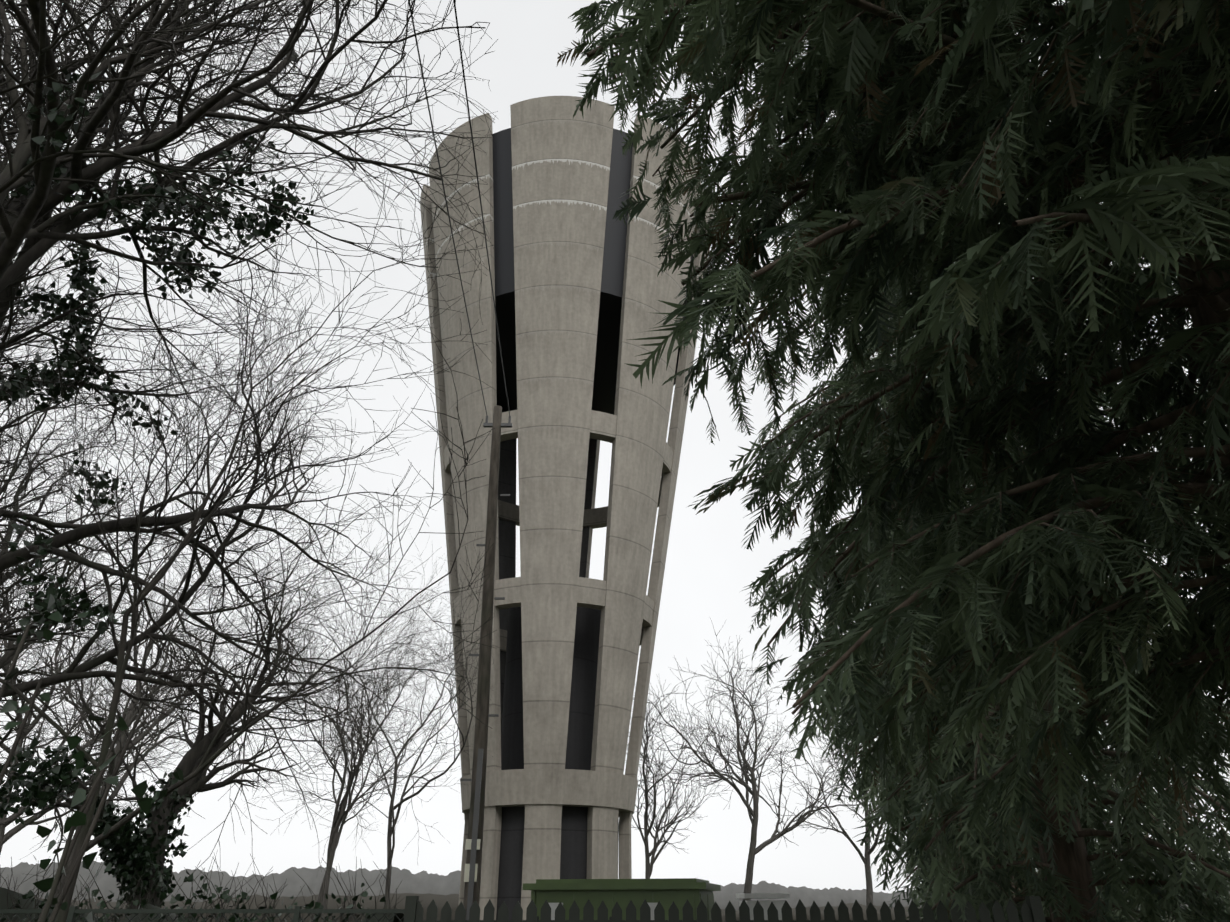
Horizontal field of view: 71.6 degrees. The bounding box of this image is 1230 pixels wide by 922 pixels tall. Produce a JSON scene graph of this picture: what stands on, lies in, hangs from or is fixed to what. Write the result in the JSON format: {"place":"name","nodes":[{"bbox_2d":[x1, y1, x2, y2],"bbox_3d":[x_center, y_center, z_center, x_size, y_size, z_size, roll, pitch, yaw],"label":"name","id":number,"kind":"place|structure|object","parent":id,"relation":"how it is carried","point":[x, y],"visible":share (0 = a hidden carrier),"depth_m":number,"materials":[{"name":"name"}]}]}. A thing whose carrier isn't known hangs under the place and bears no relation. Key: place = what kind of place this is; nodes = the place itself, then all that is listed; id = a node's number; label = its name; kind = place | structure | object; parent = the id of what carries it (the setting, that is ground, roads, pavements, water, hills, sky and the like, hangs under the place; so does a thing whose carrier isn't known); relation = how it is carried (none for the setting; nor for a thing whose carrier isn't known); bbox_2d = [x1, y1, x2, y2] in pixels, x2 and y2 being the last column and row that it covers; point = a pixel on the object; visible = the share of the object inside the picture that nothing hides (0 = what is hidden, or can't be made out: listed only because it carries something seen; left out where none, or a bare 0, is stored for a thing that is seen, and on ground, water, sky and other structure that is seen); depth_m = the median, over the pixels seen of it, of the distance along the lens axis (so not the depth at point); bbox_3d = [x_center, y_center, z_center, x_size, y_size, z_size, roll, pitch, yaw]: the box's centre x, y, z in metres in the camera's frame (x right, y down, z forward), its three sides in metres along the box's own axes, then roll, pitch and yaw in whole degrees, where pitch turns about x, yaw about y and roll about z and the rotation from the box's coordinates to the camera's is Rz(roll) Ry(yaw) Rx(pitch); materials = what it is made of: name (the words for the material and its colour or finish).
{"place":"outdoors","nodes":[
{"label":"outdoors","id":0,"kind":"place"},
{"bbox_2d":[0,871,403,921],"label":"undergrowth","id":1,"kind":"object","parent":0,"point":[178,897],"depth_m":10.31,"materials":[{"name":"green plant"}]},
{"bbox_2d":[0,841,422,921],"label":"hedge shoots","id":2,"kind":"object","parent":1,"relation":"attached to","point":[206,906],"visible":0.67,"depth_m":10.62,"materials":[{"name":"brown plant"}]},
{"bbox_2d":[0,913,403,921],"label":"fence","id":3,"kind":"object","parent":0,"point":[214,917],"visible":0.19,"depth_m":9.51,"materials":[{"name":"grey paint"}]},
{"bbox_2d":[0,0,1229,892],"label":"sky","id":4,"kind":"structure","parent":0,"point":[707,570],"materials":[{"name":"white"}]},
{"bbox_2d":[522,878,720,919],"bbox_3d":[0.179,8.411,14.717,3.160,2.115,1.960,-6,-28,12],"label":"dumpster","id":5,"kind":"object","parent":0,"point":[666,893],"visible":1,"depth_m":14.34,"materials":[{"name":"green metal"}]},
{"bbox_2d":[549,893,789,919],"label":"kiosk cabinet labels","id":6,"kind":"object","parent":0,"point":[765,905],"visible":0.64,"depth_m":16.25,"materials":[{"name":"grey metal"}]},
{"bbox_2d":[557,0,1229,864],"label":"conifer tree","id":7,"kind":"object","parent":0,"point":[991,294],"visible":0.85,"depth_m":5.09,"materials":[{"name":"green plant"}]},
{"label":"ground","id":8,"kind":"structure","parent":0,"visible":0},
{"bbox_2d":[0,594,183,921],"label":"tree","id":9,"kind":"object","parent":8,"relation":"on","point":[78,818],"depth_m":4.94,"materials":[{"name":"black plant"}]},
{"bbox_2d":[0,283,218,897],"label":"tree","id":10,"kind":"object","parent":8,"relation":"on","point":[7,657],"visible":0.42,"depth_m":22.18,"materials":[{"name":"brown plant"}]},
{"bbox_2d":[0,507,243,854],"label":"tree","id":11,"kind":"object","parent":8,"relation":"on","point":[8,835],"visible":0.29,"depth_m":36.94,"materials":[{"name":"brown plant"}]},
{"bbox_2d":[0,437,327,904],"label":"tree","id":12,"kind":"object","parent":8,"relation":"on","point":[131,714],"visible":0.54,"depth_m":30.45,"materials":[{"name":"brown plant"}]},
{"bbox_2d":[0,546,355,915],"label":"ivy tree","id":13,"kind":"object","parent":8,"relation":"on","point":[190,761],"visible":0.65,"depth_m":17.74,"materials":[{"name":"brown plant"}]},
{"bbox_2d":[75,771,193,921],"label":"ivy on trunk","id":14,"kind":"object","parent":13,"relation":"attached to","point":[139,850],"visible":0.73,"depth_m":15.69,"materials":[{"name":"green plant"}]},
{"bbox_2d":[0,35,387,736],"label":"tree","id":15,"kind":"object","parent":8,"relation":"on","point":[4,575],"visible":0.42,"depth_m":16.04,"materials":[{"name":"brown plant"}]},
{"bbox_2d":[0,906,404,921],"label":"fence rail","id":16,"kind":"object","parent":8,"relation":"on","point":[75,910],"visible":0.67,"depth_m":9.52,"materials":[{"name":"brown wood"}]},
{"bbox_2d":[0,0,451,896],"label":"tree","id":17,"kind":"object","parent":8,"relation":"on","point":[8,294],"visible":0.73,"depth_m":11.35,"materials":[{"name":"brown plant"}]},
{"bbox_2d":[0,114,495,921],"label":"tree","id":18,"kind":"object","parent":8,"relation":"on","point":[124,654],"visible":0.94,"depth_m":8.73,"materials":[{"name":"brown plant"}]},
{"bbox_2d":[0,67,313,824],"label":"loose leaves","id":19,"kind":"object","parent":18,"relation":"attached to","point":[33,783],"visible":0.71,"depth_m":10.08,"materials":[{"name":"green plant"}]},
{"bbox_2d":[0,0,497,465],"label":"tree","id":20,"kind":"object","parent":8,"relation":"on","point":[19,219],"visible":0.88,"depth_m":9.10,"materials":[{"name":"brown plant"}]},
{"bbox_2d":[99,503,494,908],"bbox_3d":[-8.315,6.945,23.615,10.773,13.168,12.173,0,-28,-1],"label":"tree","id":21,"kind":"object","parent":8,"relation":"on","point":[391,827],"visible":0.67,"depth_m":23.69,"materials":[{"name":"grey plant"}]},
{"bbox_2d":[169,489,492,921],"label":"tree","id":22,"kind":"object","parent":8,"relation":"on","point":[337,812],"visible":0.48,"depth_m":30.23,"materials":[{"name":"brown plant"}]},
{"bbox_2d":[220,601,450,921],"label":"tree","id":23,"kind":"object","parent":8,"relation":"on","point":[334,847],"visible":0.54,"depth_m":43.69,"materials":[{"name":"brown plant"}]},
{"bbox_2d":[463,405,501,919],"bbox_3d":[-1.976,3.325,12.851,0.329,9.600,0.230,0,-28,-1],"label":"utility pole","id":24,"kind":"object","parent":8,"relation":"on","point":[482,708],"visible":0.92,"depth_m":12.97,"materials":[{"name":"brown wood"}]},
{"bbox_2d":[464,839,480,881],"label":"pole signs","id":25,"kind":"object","parent":24,"relation":"attached to","point":[467,866],"visible":0.71,"depth_m":11.53,"materials":[{"name":"white metal"}]},
{"bbox_2d":[460,416,511,919],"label":"pole fittings","id":26,"kind":"object","parent":24,"relation":"attached to","point":[476,808],"visible":0.94,"depth_m":11.85,"materials":[{"name":"grey metal"}]},
{"bbox_2d":[408,0,509,415],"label":"overhead wire","id":27,"kind":"object","parent":26,"relation":"attached to","point":[477,182],"visible":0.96,"depth_m":9.32,"materials":[{"name":"black"}]},
{"bbox_2d":[420,96,714,919],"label":"water tower","id":28,"kind":"structure","parent":8,"relation":"on","point":[560,429],"depth_m":40.25,"materials":[{"name":"concrete"}]},
{"bbox_2d":[496,607,618,919],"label":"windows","id":29,"kind":"structure","parent":28,"relation":"in","point":[573,860],"depth_m":36.84,"materials":[{"name":"black glass"}]},
{"bbox_2d":[492,128,696,414],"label":"recessed panel","id":30,"kind":"object","parent":28,"relation":"attached to","point":[606,357],"visible":0.08,"depth_m":44.58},
{"bbox_2d":[33,893,1195,921],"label":"hedgerow","id":31,"kind":"object","parent":8,"relation":"on","point":[428,898],"visible":0.1,"depth_m":84.26,"materials":[{"name":"green plant"}]},
{"bbox_2d":[0,859,1229,912],"bbox_3d":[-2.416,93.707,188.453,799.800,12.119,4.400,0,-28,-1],"label":"treeline","id":32,"kind":"object","parent":8,"relation":"on","point":[423,882],"visible":0.23,"depth_m":187.70,"materials":[{"name":"green plant"}]},
{"bbox_2d":[626,676,729,878],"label":"tree","id":33,"kind":"object","parent":8,"relation":"on","point":[657,842],"visible":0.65,"depth_m":64.71,"materials":[{"name":"grey plant"}]},
{"bbox_2d":[403,896,1045,921],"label":"picket fence","id":34,"kind":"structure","parent":8,"relation":"on","point":[1031,910],"depth_m":9.32,"materials":[{"name":"paint"}]},
{"bbox_2d":[633,619,886,900],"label":"tree","id":35,"kind":"object","parent":8,"relation":"on","point":[745,768],"visible":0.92,"depth_m":55.40,"materials":[{"name":"grey plant"}]},
{"bbox_2d":[769,715,915,908],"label":"tree","id":36,"kind":"object","parent":8,"relation":"on","point":[868,875],"visible":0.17,"depth_m":56.82,"materials":[{"name":"brown plant"}]},
{"bbox_2d":[729,77,1229,921],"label":"conifer tree","id":37,"kind":"object","parent":8,"relation":"on","point":[1207,845],"visible":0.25,"depth_m":10.55,"materials":[{"name":"green plant"}]},
{"bbox_2d":[843,574,1121,919],"bbox_3d":[12.698,8.513,30.787,8.974,19.201,9.023,24,-36,-38],"label":"conifer foliage","id":38,"kind":"object","parent":8,"relation":"on","point":[880,868],"depth_m":28.63,"materials":[{"name":"green plant"}]},
{"bbox_2d":[786,292,1207,919],"bbox_3d":[8.876,2.700,22.439,8.247,20.406,8.817,-18,-32,30],"label":"conifer wood","id":39,"kind":"object","parent":8,"relation":"on","point":[988,810],"depth_m":18.65,"materials":[{"name":"brown plant"}]},
{"bbox_2d":[766,327,1228,921],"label":"conifer tree","id":40,"kind":"object","parent":8,"relation":"on","point":[872,793],"visible":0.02,"depth_m":18.57,"materials":[{"name":"green plant"}]}
]}

